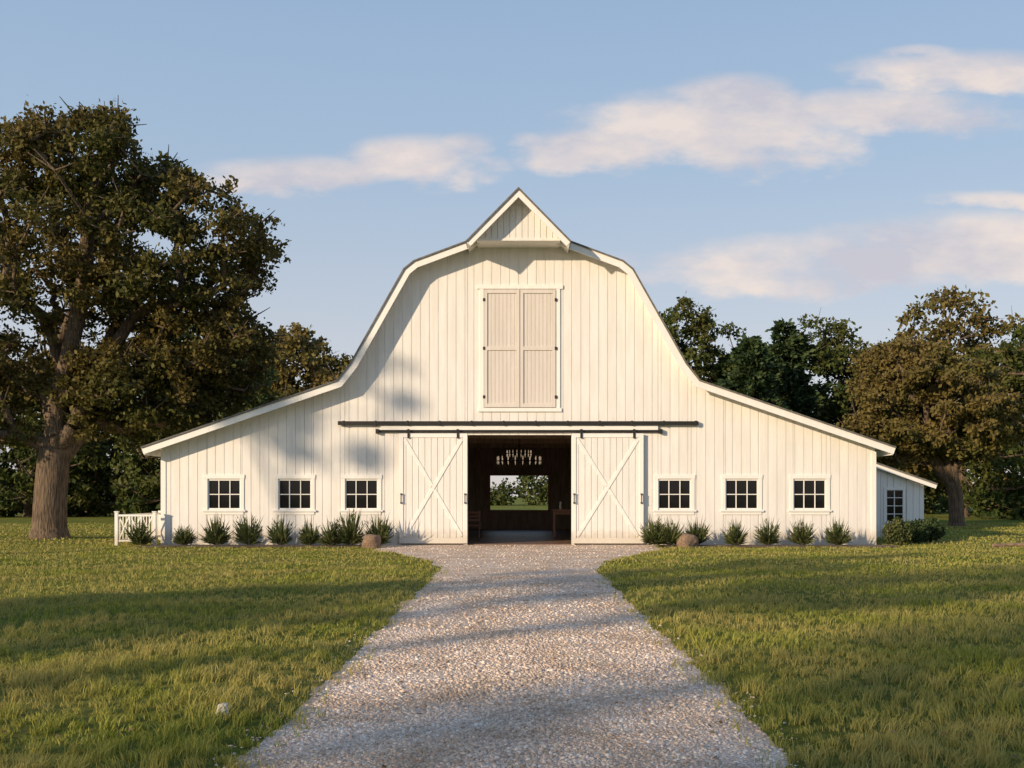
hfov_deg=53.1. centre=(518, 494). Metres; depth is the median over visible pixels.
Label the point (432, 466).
sliding door panel
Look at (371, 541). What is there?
boulder
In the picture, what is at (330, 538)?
evergreen shrub
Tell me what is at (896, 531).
bush
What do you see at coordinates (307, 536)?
evergreen shrub
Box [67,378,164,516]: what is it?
background tree
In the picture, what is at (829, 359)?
background tree
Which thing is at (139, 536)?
evergreen shrub
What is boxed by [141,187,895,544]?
white gambrel barn
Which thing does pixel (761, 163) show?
sky
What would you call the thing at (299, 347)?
background tree
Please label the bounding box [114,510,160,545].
picket fence
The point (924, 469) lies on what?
background tree
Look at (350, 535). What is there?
evergreen shrub
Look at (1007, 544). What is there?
fallen branch
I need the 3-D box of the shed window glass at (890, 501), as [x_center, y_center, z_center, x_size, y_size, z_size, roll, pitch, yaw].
[13.860,0.400,37.790,0.600,1.120,0.010,0,0,0]
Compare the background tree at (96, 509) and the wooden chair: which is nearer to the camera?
the wooden chair
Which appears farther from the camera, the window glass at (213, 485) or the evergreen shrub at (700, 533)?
the window glass at (213, 485)
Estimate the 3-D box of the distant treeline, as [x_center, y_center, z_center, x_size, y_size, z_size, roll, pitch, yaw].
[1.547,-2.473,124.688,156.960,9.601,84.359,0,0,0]
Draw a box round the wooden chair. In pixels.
[468,510,480,537]
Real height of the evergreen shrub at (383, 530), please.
1.170 m
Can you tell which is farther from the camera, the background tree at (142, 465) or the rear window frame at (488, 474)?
the background tree at (142, 465)
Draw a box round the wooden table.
[552,502,570,537]
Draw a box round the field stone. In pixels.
[216,703,229,715]
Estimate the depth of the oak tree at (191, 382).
35.62 m
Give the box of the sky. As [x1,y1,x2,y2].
[0,0,1023,496]
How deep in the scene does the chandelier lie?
37.61 m
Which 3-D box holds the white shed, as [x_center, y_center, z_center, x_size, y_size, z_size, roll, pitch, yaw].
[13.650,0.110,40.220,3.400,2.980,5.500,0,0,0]
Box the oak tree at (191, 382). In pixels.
[0,95,291,539]
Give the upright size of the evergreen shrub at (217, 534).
1.052 m
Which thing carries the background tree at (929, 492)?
on the lawn ground at (86, 715)
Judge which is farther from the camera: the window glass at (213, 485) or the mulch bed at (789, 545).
the window glass at (213, 485)
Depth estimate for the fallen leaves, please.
10.25 m
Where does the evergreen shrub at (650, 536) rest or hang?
on the lawn ground at (86, 715)
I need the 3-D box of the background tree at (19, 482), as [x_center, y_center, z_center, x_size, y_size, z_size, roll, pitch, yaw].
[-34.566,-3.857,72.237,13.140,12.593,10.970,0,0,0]
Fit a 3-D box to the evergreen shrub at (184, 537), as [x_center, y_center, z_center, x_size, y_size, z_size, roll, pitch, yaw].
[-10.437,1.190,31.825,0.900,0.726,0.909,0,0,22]
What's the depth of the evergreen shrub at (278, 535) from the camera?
31.68 m
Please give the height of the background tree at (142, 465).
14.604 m
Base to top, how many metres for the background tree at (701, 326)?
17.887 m
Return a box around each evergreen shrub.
[124,517,156,544]
[169,524,196,544]
[195,513,231,544]
[230,507,263,544]
[265,513,295,544]
[296,518,320,544]
[317,517,343,544]
[334,506,365,544]
[361,510,396,543]
[637,513,669,544]
[654,516,687,544]
[680,515,715,544]
[721,521,748,544]
[752,518,781,544]
[783,517,816,544]
[821,517,855,544]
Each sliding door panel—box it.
[399,429,466,542]
[572,429,643,542]
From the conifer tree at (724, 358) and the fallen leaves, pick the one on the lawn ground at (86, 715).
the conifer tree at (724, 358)
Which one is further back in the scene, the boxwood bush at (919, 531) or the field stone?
the boxwood bush at (919, 531)
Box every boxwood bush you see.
[901,518,933,543]
[918,515,946,541]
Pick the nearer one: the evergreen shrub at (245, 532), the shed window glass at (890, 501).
the evergreen shrub at (245, 532)
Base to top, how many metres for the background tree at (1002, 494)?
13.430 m
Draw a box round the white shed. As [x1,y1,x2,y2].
[876,462,937,537]
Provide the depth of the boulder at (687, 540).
30.98 m
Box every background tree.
[0,352,116,516]
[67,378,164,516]
[109,314,285,520]
[245,322,352,410]
[659,296,766,389]
[793,309,926,479]
[832,348,967,513]
[882,285,1023,516]
[959,324,1023,519]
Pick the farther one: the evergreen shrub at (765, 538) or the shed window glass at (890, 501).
the shed window glass at (890, 501)
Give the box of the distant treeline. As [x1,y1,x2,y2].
[0,445,1023,513]
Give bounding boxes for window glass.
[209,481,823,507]
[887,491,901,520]
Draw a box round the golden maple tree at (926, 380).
[836,335,1023,526]
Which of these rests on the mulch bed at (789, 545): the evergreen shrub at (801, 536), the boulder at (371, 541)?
the evergreen shrub at (801, 536)
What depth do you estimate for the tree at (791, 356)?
78.93 m
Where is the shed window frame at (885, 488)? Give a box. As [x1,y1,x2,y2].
[884,487,905,523]
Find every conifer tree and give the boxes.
[707,352,734,382]
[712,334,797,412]
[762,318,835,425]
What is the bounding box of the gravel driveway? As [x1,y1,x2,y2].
[237,545,789,767]
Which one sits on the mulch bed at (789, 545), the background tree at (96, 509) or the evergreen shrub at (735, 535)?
the evergreen shrub at (735, 535)
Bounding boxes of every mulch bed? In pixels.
[137,545,361,546]
[663,545,898,546]
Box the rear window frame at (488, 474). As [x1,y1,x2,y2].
[487,473,550,512]
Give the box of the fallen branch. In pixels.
[992,541,1023,547]
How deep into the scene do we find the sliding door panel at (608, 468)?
32.61 m
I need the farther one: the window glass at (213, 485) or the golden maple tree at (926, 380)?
the golden maple tree at (926, 380)
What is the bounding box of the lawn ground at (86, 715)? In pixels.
[0,497,1023,767]
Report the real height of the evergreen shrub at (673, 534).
0.952 m
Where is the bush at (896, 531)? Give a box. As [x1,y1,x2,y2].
[881,516,912,545]
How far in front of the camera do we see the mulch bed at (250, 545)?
31.58 m
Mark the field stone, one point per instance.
(224, 705)
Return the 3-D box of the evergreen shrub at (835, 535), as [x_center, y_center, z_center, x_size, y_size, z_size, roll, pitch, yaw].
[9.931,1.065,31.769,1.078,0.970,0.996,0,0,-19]
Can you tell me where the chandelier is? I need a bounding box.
[497,439,540,464]
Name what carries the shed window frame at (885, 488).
in the white shed
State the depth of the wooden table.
37.60 m
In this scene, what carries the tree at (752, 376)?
on the lawn ground at (86, 715)
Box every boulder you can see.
[362,534,380,547]
[677,534,698,547]
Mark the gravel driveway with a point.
(477, 571)
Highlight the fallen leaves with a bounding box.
[2,557,1021,767]
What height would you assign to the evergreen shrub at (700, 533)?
1.006 m

